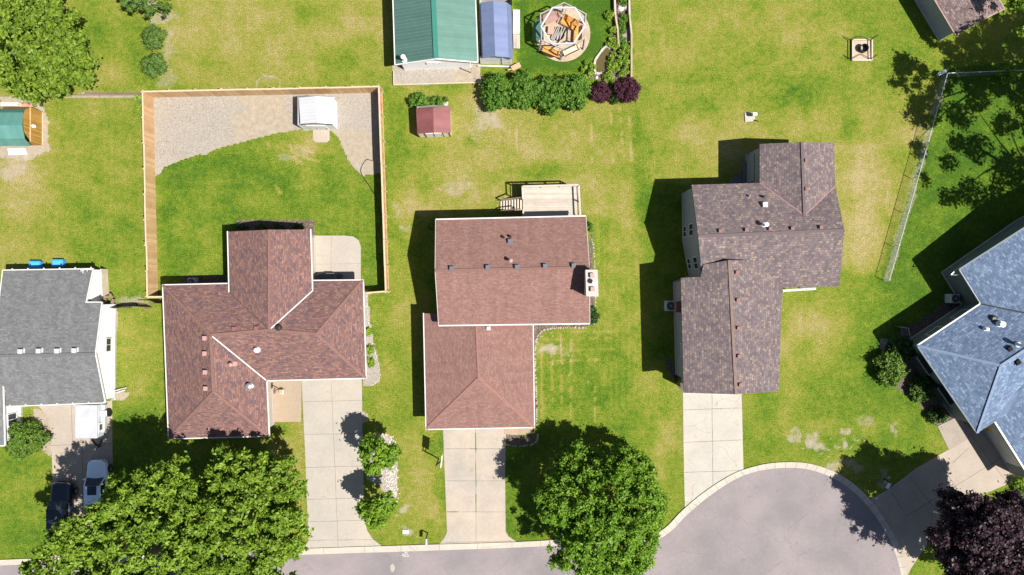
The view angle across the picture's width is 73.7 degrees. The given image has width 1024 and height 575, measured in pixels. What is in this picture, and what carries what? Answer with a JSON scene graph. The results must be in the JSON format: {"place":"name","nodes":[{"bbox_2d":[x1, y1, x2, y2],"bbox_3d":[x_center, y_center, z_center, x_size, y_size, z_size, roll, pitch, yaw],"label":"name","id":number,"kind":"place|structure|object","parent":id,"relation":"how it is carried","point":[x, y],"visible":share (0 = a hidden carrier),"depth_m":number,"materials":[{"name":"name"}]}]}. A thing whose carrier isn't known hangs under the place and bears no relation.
{"place":"outdoors","nodes":[
{"label":"outdoors","id":0,"kind":"place"},
{"bbox_2d":[39,401,112,557],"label":"driveway","id":1,"kind":"structure","parent":0,"point":[66,460],"depth_m":62.97,"materials":[{"name":"beige concrete"}]},
{"bbox_2d":[46,481,77,530],"bbox_3d":[-41.026,20.239,62.090,2.330,1.829,5.002,0,90,0],"label":"parked car","id":2,"kind":"object","parent":1,"relation":"on","point":[60,503],"visible":0.64,"depth_m":61.84,"materials":[{"name":"black paint"}]},
{"bbox_2d":[75,403,111,448],"bbox_3d":[-38.117,12.630,62.243,2.533,1.506,4.105,0,90,0],"label":"camper trailer","id":3,"kind":"object","parent":1,"relation":"on","point":[90,420],"visible":1,"depth_m":61.49,"materials":[{"name":"white paint"}]},
{"bbox_2d":[83,459,112,508],"bbox_3d":[-37.814,18.104,62.182,2.281,1.644,4.781,0,90,0],"label":"parked car","id":4,"kind":"object","parent":1,"relation":"on","point":[98,470],"visible":0.69,"depth_m":61.92,"materials":[{"name":"white paint"}]},
{"bbox_2d":[272,380,301,421],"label":"path","id":5,"kind":"structure","parent":0,"point":[287,406],"depth_m":62.95,"materials":[{"name":"beige concrete"}]},
{"bbox_2d":[298,95,337,129],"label":"white shed","id":6,"kind":"structure","parent":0,"point":[317,109],"depth_m":61.06,"materials":[{"name":"metal"}]},
{"bbox_2d":[313,130,329,142],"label":"path","id":7,"kind":"structure","parent":0,"point":[321,136],"depth_m":62.95,"materials":[{"name":"beige concrete"}]},
{"bbox_2d":[302,379,380,547],"bbox_3d":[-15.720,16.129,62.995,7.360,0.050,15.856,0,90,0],"label":"driveway","id":8,"kind":"structure","parent":0,"point":[323,426],"depth_m":62.97,"materials":[{"name":"concrete"}]},
{"bbox_2d":[0,468,900,574],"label":"road","id":9,"kind":"structure","parent":0,"point":[754,516],"depth_m":62.99,"materials":[{"name":"grey asphalt"}]},
{"bbox_2d":[0,462,907,574],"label":"kerb","id":10,"kind":"structure","parent":9,"relation":"on","point":[703,496],"depth_m":62.96,"materials":[{"name":"concrete"}]},
{"bbox_2d":[323,462,902,567],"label":"kerb joints","id":11,"kind":"object","parent":10,"relation":"on","point":[727,483],"visible":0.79,"depth_m":62.95,"materials":[{"name":"grey concrete"}]},
{"bbox_2d":[440,429,515,543],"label":"driveway","id":12,"kind":"structure","parent":0,"point":[475,506],"depth_m":62.97,"materials":[{"name":"concrete"}]},
{"bbox_2d":[51,408,740,542],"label":"driveway joints","id":13,"kind":"object","parent":12,"relation":"on","point":[475,451],"visible":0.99,"depth_m":62.96,"materials":[{"name":"grey concrete"}]},
{"bbox_2d":[423,184,597,429],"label":"split level house","id":14,"kind":"structure","parent":0,"point":[504,285],"depth_m":58.78,"materials":[{"name":"brown"}]},
{"bbox_2d":[0,0,1023,574],"bbox_3d":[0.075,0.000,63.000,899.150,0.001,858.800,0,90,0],"label":"ground","id":15,"kind":"structure","parent":0,"point":[708,74],"depth_m":63.00,"materials":[{"name":"green plant"}]},
{"bbox_2d":[0,102,20,106],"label":"lumber bundle","id":16,"kind":"object","parent":15,"relation":"on","point":[8,104],"visible":0.96,"depth_m":62.70,"materials":[{"name":"white wood"}]},
{"bbox_2d":[8,148,26,154],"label":"white slab","id":17,"kind":"structure","parent":15,"relation":"on","point":[17,151],"depth_m":62.80,"materials":[{"name":"white concrete"}]},
{"bbox_2d":[0,107,43,145],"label":"gambrel garden shed","id":18,"kind":"structure","parent":15,"relation":"on","point":[12,123],"depth_m":60.82,"materials":[{"name":"teal metal"}]},
{"bbox_2d":[2,419,55,459],"bbox_3d":[-44.295,13.801,61.755,4.137,2.540,4.018,41,90,0],"label":"yew bush","id":19,"kind":"object","parent":15,"relation":"on","point":[17,445],"visible":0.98,"depth_m":61.38,"materials":[{"name":"green plant"}]},
{"bbox_2d":[29,261,42,267],"bbox_3d":[-43.675,-2.096,62.712,1.050,0.575,0.700,0,90,0],"label":"blue tub","id":20,"kind":"object","parent":15,"relation":"on","point":[35,264],"visible":1,"depth_m":62.45,"materials":[{"name":"plastic"}]},
{"bbox_2d":[0,0,101,107],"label":"broadleaf tree","id":21,"kind":"object","parent":15,"relation":"on","point":[48,47],"visible":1,"depth_m":55.76,"materials":[{"name":"green plant"}]},
{"bbox_2d":[0,267,116,445],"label":"grey roofed house","id":22,"kind":"structure","parent":15,"relation":"on","point":[58,333],"depth_m":60.34,"materials":[{"name":"grey"}]},
{"bbox_2d":[7,412,16,426],"bbox_3d":[-45.136,11.917,61.650,0.090,1.170,1.170,-2,90,0],"label":"window","id":23,"kind":"structure","parent":22,"relation":"in","point":[10,417],"depth_m":61.54,"materials":[{"name":"white paint"}]},
{"bbox_2d":[101,293,114,303],"bbox_3d":[-36.994,1.221,62.425,1.331,0.390,1.090,-24,90,0],"label":"brick pile","id":24,"kind":"object","parent":22,"relation":"attached to","point":[104,300],"visible":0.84,"depth_m":62.38,"materials":[{"name":"red brick"}]},
{"bbox_2d":[105,337,111,351],"bbox_3d":[-36.473,5.176,61.700,0.090,0.870,1.270,1,90,0],"label":"window","id":25,"kind":"structure","parent":22,"relation":"in","point":[108,341],"depth_m":61.70,"materials":[{"name":"white paint"}]},
{"bbox_2d":[52,259,65,266],"bbox_3d":[-41.602,-2.231,62.712,1.050,0.575,0.700,0,90,0],"label":"blue tub","id":26,"kind":"object","parent":15,"relation":"on","point":[58,262],"visible":1,"depth_m":62.45,"materials":[{"name":"plastic"}]},
{"bbox_2d":[69,92,141,94],"bbox_3d":[-37.468,-17.854,62.900,6.714,0.160,0.271,0,90,0],"label":"timber edging","id":27,"kind":"object","parent":15,"relation":"on","point":[112,93],"visible":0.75,"depth_m":62.85,"materials":[{"name":"brown wood"}]},
{"bbox_2d":[18,451,212,574],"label":"maple tree","id":28,"kind":"object","parent":15,"relation":"on","point":[135,500],"visible":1,"depth_m":52.29,"materials":[{"name":"green plant"}]},
{"bbox_2d":[134,94,141,110],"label":"vine","id":29,"kind":"object","parent":15,"relation":"on","point":[138,97],"visible":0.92,"depth_m":62.46,"materials":[{"name":"green plant"}]},
{"bbox_2d":[119,0,172,17],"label":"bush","id":30,"kind":"object","parent":15,"relation":"on","point":[149,8],"visible":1,"depth_m":59.78,"materials":[{"name":"green plant"}]},
{"bbox_2d":[139,52,167,79],"bbox_3d":[-32.648,-20.163,62.050,2.639,1.943,2.639,0,90,0],"label":"juniper","id":31,"kind":"object","parent":15,"relation":"on","point":[159,65],"visible":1,"depth_m":61.66,"materials":[{"name":"green plant"}]},
{"bbox_2d":[140,20,167,50],"bbox_3d":[-32.609,-22.686,61.967,2.465,2.108,2.486,32,90,0],"label":"juniper","id":32,"kind":"object","parent":15,"relation":"on","point":[150,32],"visible":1,"depth_m":61.64,"materials":[{"name":"green plant"}]},
{"bbox_2d":[187,278,198,283],"bbox_3d":[-29.246,-0.516,62.545,0.720,0.910,0.720,0,90,0],"label":"air conditioner","id":33,"kind":"object","parent":15,"relation":"on","point":[192,280],"visible":0.69,"depth_m":62.21,"materials":[{"name":"metal"}]},
{"bbox_2d":[180,441,313,574],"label":"maple tree","id":34,"kind":"object","parent":15,"relation":"on","point":[256,485],"visible":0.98,"depth_m":55.40,"materials":[{"name":"green plant"}]},
{"bbox_2d":[162,229,366,438],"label":"ranch house","id":35,"kind":"structure","parent":15,"relation":"on","point":[255,326],"depth_m":59.50,"materials":[{"name":"brown"}]},
{"bbox_2d":[140,85,390,297],"bbox_3d":[-22.211,-8.580,62.016,22.070,1.968,19.113,0,90,0],"label":"cedar fence","id":36,"kind":"object","parent":15,"relation":"on","point":[149,194],"visible":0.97,"depth_m":61.87,"materials":[{"name":"brown wood"}]},
{"bbox_2d":[312,236,360,279],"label":"patio","id":37,"kind":"structure","parent":15,"relation":"on","point":[338,254],"depth_m":62.96,"materials":[{"name":"concrete"}]},
{"bbox_2d":[366,344,374,355],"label":"hosta","id":38,"kind":"object","parent":15,"relation":"on","point":[369,349],"visible":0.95,"depth_m":62.59,"materials":[{"name":"green plant"}]},
{"bbox_2d":[352,490,397,530],"bbox_3d":[-11.868,19.330,60.327,4.028,5.496,3.183,0,90,0],"label":"young maple","id":39,"kind":"object","parent":15,"relation":"on","point":[371,509],"visible":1,"depth_m":58.49,"materials":[{"name":"green plant"}]},
{"bbox_2d":[354,432,402,475],"bbox_3d":[-11.403,14.375,59.982,4.089,6.199,3.720,0,90,0],"label":"young maple","id":40,"kind":"object","parent":15,"relation":"on","point":[384,456],"visible":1,"depth_m":58.21,"materials":[{"name":"green plant"}]},
{"bbox_2d":[373,433,399,501],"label":"gravel stones","id":41,"kind":"object","parent":15,"relation":"on","point":[392,481],"visible":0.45,"depth_m":62.96,"materials":[{"name":"grey gravel"}]},
{"bbox_2d":[407,92,429,108],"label":"leafy shrub","id":42,"kind":"object","parent":15,"relation":"on","point":[419,98],"visible":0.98,"depth_m":62.20,"materials":[{"name":"green plant"}]},
{"bbox_2d":[427,218,434,230],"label":"corner bush","id":43,"kind":"object","parent":15,"relation":"on","point":[432,224],"visible":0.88,"depth_m":61.83,"materials":[{"name":"green plant"}]},
{"bbox_2d":[416,105,450,137],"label":"red shed","id":44,"kind":"structure","parent":15,"relation":"on","point":[433,120],"depth_m":61.09,"materials":[{"name":"metal"}]},
{"bbox_2d":[392,0,478,69],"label":"green roofed workshop","id":45,"kind":"structure","parent":15,"relation":"on","point":[434,34],"depth_m":60.08,"materials":[{"name":"metal"}]},
{"bbox_2d":[393,71,480,85],"bbox_3d":[-6.872,-19.276,62.885,8.121,0.210,1.308,0,90,0],"label":"landscape edging","id":46,"kind":"object","parent":15,"relation":"on","point":[394,84],"visible":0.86,"depth_m":62.85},
{"bbox_2d":[428,94,449,105],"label":"ground cover plant","id":47,"kind":"object","parent":15,"relation":"on","point":[439,100],"visible":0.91,"depth_m":62.59,"materials":[{"name":"green plant"}]},
{"bbox_2d":[478,0,512,67],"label":"blue roofed shed","id":48,"kind":"structure","parent":15,"relation":"on","point":[496,44],"depth_m":60.18,"materials":[{"name":"metal"}]},
{"bbox_2d":[478,70,515,114],"bbox_3d":[-1.227,-17.806,61.671,3.864,2.706,3.570,-31,90,0],"label":"hedge shrub","id":49,"kind":"object","parent":15,"relation":"on","point":[493,85],"visible":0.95,"depth_m":61.14,"materials":[{"name":"green plant"}]},
{"bbox_2d":[504,68,544,109],"bbox_3d":[1.162,-17.919,61.621,3.744,2.806,3.870,0,90,0],"label":"hedge shrub","id":50,"kind":"object","parent":15,"relation":"on","point":[526,95],"visible":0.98,"depth_m":61.02,"materials":[{"name":"green plant"}]},
{"bbox_2d":[533,73,567,116],"bbox_3d":[3.400,-17.643,61.725,3.575,2.596,3.685,44,90,0],"label":"hedge shrub","id":51,"kind":"object","parent":15,"relation":"on","point":[553,84],"visible":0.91,"depth_m":61.07,"materials":[{"name":"green plant"}]},
{"bbox_2d":[534,326,585,424],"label":"edging stones","id":52,"kind":"object","parent":15,"relation":"on","point":[536,339],"visible":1,"depth_m":62.93,"materials":[{"name":"grey stone"}]},
{"bbox_2d":[536,6,589,61],"bbox_3d":[4.680,-23.421,62.995,5.088,0.050,5.179,0,90,0],"label":"gravel circle","id":53,"kind":"object","parent":15,"relation":"on","point":[568,35],"visible":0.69,"depth_m":62.97,"materials":[{"name":"beige gravel"}]},
{"bbox_2d":[551,26,564,40],"bbox_3d":[4.234,-23.367,62.843,1.417,0.315,1.311,0,90,0],"label":"log pile","id":54,"kind":"object","parent":53,"relation":"on","point":[560,33],"visible":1,"depth_m":62.75,"materials":[{"name":"wood"}]},
{"bbox_2d":[538,2,586,59],"bbox_3d":[4.540,-23.207,61.692,4.460,2.624,4.541,0,90,0],"label":"swing pergola","id":55,"kind":"object","parent":53,"relation":"on","point":[563,8],"visible":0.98,"depth_m":60.49,"materials":[{"name":"white wood"}]},
{"bbox_2d":[534,20,544,42],"bbox_3d":[2.508,-23.093,61.566,1.127,1.937,1.731,0,90,0],"label":"bench swing","id":56,"kind":"object","parent":55,"relation":"hanging from","point":[537,31],"visible":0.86,"depth_m":61.41,"materials":[{"name":"metal"}]},
{"bbox_2d":[542,42,559,56],"bbox_3d":[3.555,-21.541,61.566,1.590,1.937,0.752,23,90,0],"label":"bench swing","id":57,"kind":"object","parent":55,"relation":"hanging from","point":[545,49],"visible":1,"depth_m":62.51,"materials":[{"name":"wood"}]},
{"bbox_2d":[543,6,560,24],"bbox_3d":[3.620,-24.676,61.566,1.590,1.937,0.752,-26,90,0],"label":"bench swing","id":58,"kind":"object","parent":55,"relation":"hanging from","point":[552,17],"visible":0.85,"depth_m":62.51,"materials":[{"name":"metal"}]},
{"bbox_2d":[561,10,581,29],"bbox_3d":[5.356,-24.313,61.565,1.590,1.941,1.028,28,90,0],"label":"bench swing","id":59,"kind":"object","parent":55,"relation":"hanging from","point":[567,20],"visible":0.98,"depth_m":62.40,"materials":[{"name":"wood"}]},
{"bbox_2d":[563,44,580,56],"bbox_3d":[5.462,-21.607,61.566,1.590,1.937,0.752,-26,90,0],"label":"bench swing","id":60,"kind":"object","parent":55,"relation":"hanging from","point":[575,49],"visible":0.94,"depth_m":62.51,"materials":[{"name":"metal"}]},
{"bbox_2d":[573,19,584,42],"bbox_3d":[6.082,-23.189,61.565,0.828,1.940,1.590,3,90,0],"label":"bench swing","id":61,"kind":"object","parent":55,"relation":"hanging from","point":[578,30],"visible":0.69,"depth_m":62.51,"materials":[{"name":"wood"}]},
{"bbox_2d":[560,73,592,111],"bbox_3d":[5.461,-17.862,61.656,3.805,2.734,3.314,33,90,0],"label":"hedge shrub","id":62,"kind":"object","parent":15,"relation":"on","point":[579,87],"visible":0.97,"depth_m":61.05,"materials":[{"name":"green plant"}]},
{"bbox_2d":[581,60,596,80],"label":"hosta","id":63,"kind":"object","parent":15,"relation":"on","point":[590,72],"visible":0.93,"depth_m":62.54,"materials":[{"name":"green plant"}]},
{"bbox_2d":[590,305,599,324],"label":"corner bush","id":64,"kind":"object","parent":15,"relation":"on","point":[594,319],"visible":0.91,"depth_m":62.31,"materials":[{"name":"green plant"}]},
{"bbox_2d":[590,80,611,106],"bbox_3d":[8.107,-17.750,62.270,2.271,1.502,2.131,-37,90,0],"label":"barberry","id":65,"kind":"object","parent":15,"relation":"on","point":[596,94],"visible":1,"depth_m":62.02,"materials":[{"name":"purple plant"}]},
{"bbox_2d":[531,436,671,574],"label":"round shade tree","id":66,"kind":"object","parent":15,"relation":"on","point":[629,525],"visible":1,"depth_m":56.53,"materials":[{"name":"green plant"}]},
{"bbox_2d":[593,46,610,74],"bbox_3d":[8.156,-20.972,62.900,1.115,0.219,2.854,19,90,0],"label":"stone rim","id":67,"kind":"object","parent":15,"relation":"on","point":[596,58],"visible":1,"depth_m":62.82,"materials":[{"name":"grey stone"}]},
{"bbox_2d":[603,8,614,20],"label":"hosta","id":68,"kind":"object","parent":15,"relation":"on","point":[609,14],"visible":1,"depth_m":62.52,"materials":[{"name":"green plant"}]},
{"bbox_2d":[602,71,615,82],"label":"hosta","id":69,"kind":"object","parent":15,"relation":"on","point":[606,76],"visible":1,"depth_m":62.55,"materials":[{"name":"green plant"}]},
{"bbox_2d":[606,59,616,73],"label":"hosta","id":70,"kind":"object","parent":15,"relation":"on","point":[609,65],"visible":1,"depth_m":62.53,"materials":[{"name":"green plant"}]},
{"bbox_2d":[606,35,619,49],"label":"hosta","id":71,"kind":"object","parent":15,"relation":"on","point":[611,40],"visible":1,"depth_m":62.53,"materials":[{"name":"green plant"}]},
{"bbox_2d":[613,0,619,46],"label":"timber wall","id":72,"kind":"structure","parent":15,"relation":"on","point":[615,20],"depth_m":62.48,"materials":[{"name":"brown wood"}]},
{"bbox_2d":[608,44,627,64],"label":"hosta","id":73,"kind":"object","parent":15,"relation":"on","point":[612,54],"visible":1,"depth_m":62.53,"materials":[{"name":"green plant"}]},
{"bbox_2d":[618,24,626,36],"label":"bed plant","id":74,"kind":"object","parent":15,"relation":"on","point":[623,30],"visible":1,"depth_m":62.58,"materials":[{"name":"green plant"}]},
{"bbox_2d":[614,58,630,76],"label":"hosta","id":75,"kind":"object","parent":15,"relation":"on","point":[619,63],"visible":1,"depth_m":62.52,"materials":[{"name":"green plant"}]},
{"bbox_2d":[617,12,628,25],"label":"bed plant","id":76,"kind":"object","parent":15,"relation":"on","point":[624,17],"visible":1,"depth_m":62.59,"materials":[{"name":"green plant"}]},
{"bbox_2d":[611,76,640,104],"bbox_3d":[10.628,-18.086,62.162,2.949,1.725,2.802,-27,90,0],"label":"barberry","id":77,"kind":"object","parent":15,"relation":"on","point":[617,86],"visible":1,"depth_m":61.87,"materials":[{"name":"purple plant"}]},
{"bbox_2d":[618,41,634,59],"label":"hosta","id":78,"kind":"object","parent":15,"relation":"on","point":[625,47],"visible":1,"depth_m":62.49,"materials":[{"name":"green plant"}]},
{"bbox_2d":[628,0,632,77],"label":"timber wall","id":79,"kind":"structure","parent":15,"relation":"on","point":[631,43],"depth_m":62.48,"materials":[{"name":"brown wood"}]},
{"bbox_2d":[664,301,673,310],"bbox_3d":[14.488,1.682,62.545,0.950,0.910,0.950,0,90,0],"label":"air conditioner","id":80,"kind":"object","parent":15,"relation":"on","point":[668,305],"visible":0.8,"depth_m":62.20,"materials":[{"name":"metal"}]},
{"bbox_2d":[744,112,756,121],"bbox_3d":[21.921,-15.697,62.590,0.954,0.820,0.909,0,90,0],"label":"utility pad","id":81,"kind":"object","parent":15,"relation":"on","point":[749,116],"visible":1,"depth_m":62.90,"materials":[{"name":"concrete"}]},
{"bbox_2d":[842,35,877,60],"bbox_3d":[32.144,-22.106,62.709,3.341,0.618,2.478,0,90,0],"label":"square fire pit","id":82,"kind":"object","parent":15,"relation":"on","point":[861,49],"visible":1,"depth_m":62.88,"materials":[{"name":"stone"}]},
{"bbox_2d":[872,350,910,389],"bbox_3d":[34.243,7.410,62.017,3.341,2.008,3.795,0,90,0],"label":"lit bush","id":83,"kind":"object","parent":15,"relation":"on","point":[891,373],"visible":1,"depth_m":61.64,"materials":[{"name":"green plant"}]},
{"bbox_2d":[884,333,914,360],"bbox_3d":[35.414,5.464,62.023,3.042,1.999,2.638,0,90,0],"label":"shaded bush","id":84,"kind":"object","parent":15,"relation":"on","point":[903,344],"visible":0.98,"depth_m":61.71,"materials":[{"name":"green plant"}]},
{"bbox_2d":[907,380,925,403],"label":"bush","id":85,"kind":"object","parent":15,"relation":"on","point":[915,397],"visible":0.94,"depth_m":62.24,"materials":[{"name":"green plant"}]},
{"bbox_2d":[908,373,935,401],"bbox_3d":[37.835,8.874,62.203,2.944,1.647,3.097,0,90,0],"label":"shaded bush","id":86,"kind":"object","parent":15,"relation":"on","point":[927,392],"visible":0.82,"depth_m":61.92,"materials":[{"name":"green plant"}]},
{"bbox_2d":[925,114,942,129],"bbox_3d":[38.564,-15.108,62.357,1.633,1.327,1.468,0,90,0],"label":"fence sprout","id":87,"kind":"object","parent":15,"relation":"on","point":[938,118],"visible":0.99,"depth_m":62.16,"materials":[{"name":"green plant"}]},
{"bbox_2d":[924,406,949,426],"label":"bush","id":88,"kind":"object","parent":15,"relation":"on","point":[939,414],"visible":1,"depth_m":62.33,"materials":[{"name":"green plant"}]},
{"bbox_2d":[945,294,959,302],"bbox_3d":[40.318,1.007,62.470,0.850,1.060,0.850,0,90,0],"label":"air conditioner","id":89,"kind":"object","parent":15,"relation":"on","point":[952,298],"visible":1,"depth_m":62.06,"materials":[{"name":"metal"}]},
{"bbox_2d":[884,70,1022,279],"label":"chain link fence","id":90,"kind":"object","parent":15,"relation":"on","point":[964,74],"visible":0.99,"depth_m":62.16,"materials":[{"name":"metal"}]},
{"bbox_2d":[914,0,1004,40],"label":"brown shed","id":91,"kind":"structure","parent":15,"relation":"on","point":[944,18],"depth_m":60.21,"materials":[{"name":"brown"}]},
{"bbox_2d":[909,216,1023,477],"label":"blue roofed house","id":92,"kind":"structure","parent":15,"relation":"on","point":[967,357],"depth_m":58.97,"materials":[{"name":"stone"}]},
{"bbox_2d":[909,353,932,374],"bbox_3d":[36.751,6.880,61.500,0.500,1.400,1.900,-34,90,0],"label":"bay window","id":93,"kind":"structure","parent":92,"relation":"in","point":[913,359],"depth_m":61.06,"materials":[{"name":"black glass"}]},
{"bbox_2d":[932,384,953,405],"bbox_3d":[38.621,9.616,61.500,0.500,1.400,1.900,-34,90,0],"label":"bay window","id":94,"kind":"structure","parent":92,"relation":"in","point":[938,395],"depth_m":61.00,"materials":[{"name":"black glass"}]},
{"bbox_2d":[986,424,1020,466],"bbox_3d":[44.191,14.075,61.890,0.070,2.100,4.600,-32,90,0],"label":"garage door","id":95,"kind":"structure","parent":92,"relation":"in","point":[995,438],"depth_m":61.68,"materials":[{"name":"white paint"}]},
{"bbox_2d":[920,481,1023,574],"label":"purple leaf tree","id":96,"kind":"object","parent":15,"relation":"on","point":[974,533],"visible":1,"depth_m":54.42,"materials":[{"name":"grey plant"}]},
{"bbox_2d":[993,63,1016,85],"bbox_3d":[45.011,-19.406,62.163,1.786,1.711,1.764,-17,90,0],"label":"fence sprout","id":97,"kind":"object","parent":15,"relation":"on","point":[1011,77],"visible":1,"depth_m":61.88,"materials":[{"name":"green plant"}]},
{"bbox_2d":[1003,0,1023,37],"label":"tall shade tree","id":98,"kind":"object","parent":15,"relation":"on","point":[1011,4],"visible":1,"depth_m":56.74,"materials":[{"name":"green plant"}]},
{"bbox_2d":[1010,476,1023,494],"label":"lime bush","id":99,"kind":"object","parent":15,"relation":"on","point":[1019,481],"visible":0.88,"depth_m":62.30,"materials":[{"name":"green plant"}]},
{"bbox_2d":[513,10,519,48],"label":"side deck","id":100,"kind":"structure","parent":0,"point":[516,23],"depth_m":62.10,"materials":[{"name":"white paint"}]},
{"bbox_2d":[504,428,532,434],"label":"path","id":101,"kind":"structure","parent":0,"point":[517,431],"depth_m":62.95,"materials":[{"name":"beige concrete"}]},
{"bbox_2d":[596,48,610,71],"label":"pond water","id":102,"kind":"structure","parent":0,"point":[602,60],"depth_m":62.95,"materials":[{"name":"brown liquid"}]},
{"bbox_2d":[621,28,629,45],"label":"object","id":103,"kind":"structure","parent":0,"point":[627,34],"depth_m":62.97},
{"bbox_2d":[683,392,742,506],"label":"driveway","id":104,"kind":"structure","parent":0,"point":[726,424],"depth_m":62.97,"materials":[{"name":"concrete"}]},
{"bbox_2d":[728,172,742,182],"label":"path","id":105,"kind":"structure","parent":0,"point":[738,178],"depth_m":62.96,"materials":[{"name":"grey concrete"}]},
{"bbox_2d":[673,142,844,394],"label":"two storey house","id":106,"kind":"structure","parent":0,"point":[763,234],"depth_m":57.91,"materials":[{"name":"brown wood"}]},
{"bbox_2d":[689,223,693,236],"bbox_3d":[15.685,-5.065,59.750,0.090,1.370,1.120,-1,90,0],"label":"window","id":107,"kind":"structure","parent":106,"relation":"in","point":[691,226],"depth_m":59.64,"materials":[{"name":"black glass"}]},
{"bbox_2d":[692,256,699,269],"bbox_3d":[16.090,-2.149,59.750,0.233,1.370,1.122,-3,90,0],"label":"window","id":108,"kind":"structure","parent":106,"relation":"in","point":[695,259],"depth_m":59.74,"materials":[{"name":"black glass"}]},
{"bbox_2d":[871,429,1017,573],"bbox_3d":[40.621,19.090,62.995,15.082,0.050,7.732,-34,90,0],"label":"driveway","id":109,"kind":"structure","parent":0,"point":[929,476],"depth_m":62.97,"materials":[{"name":"beige concrete"}]},
{"bbox_2d":[938,419,976,449],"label":"path","id":110,"kind":"structure","parent":0,"point":[954,432],"depth_m":62.96,"materials":[{"name":"beige concrete"}]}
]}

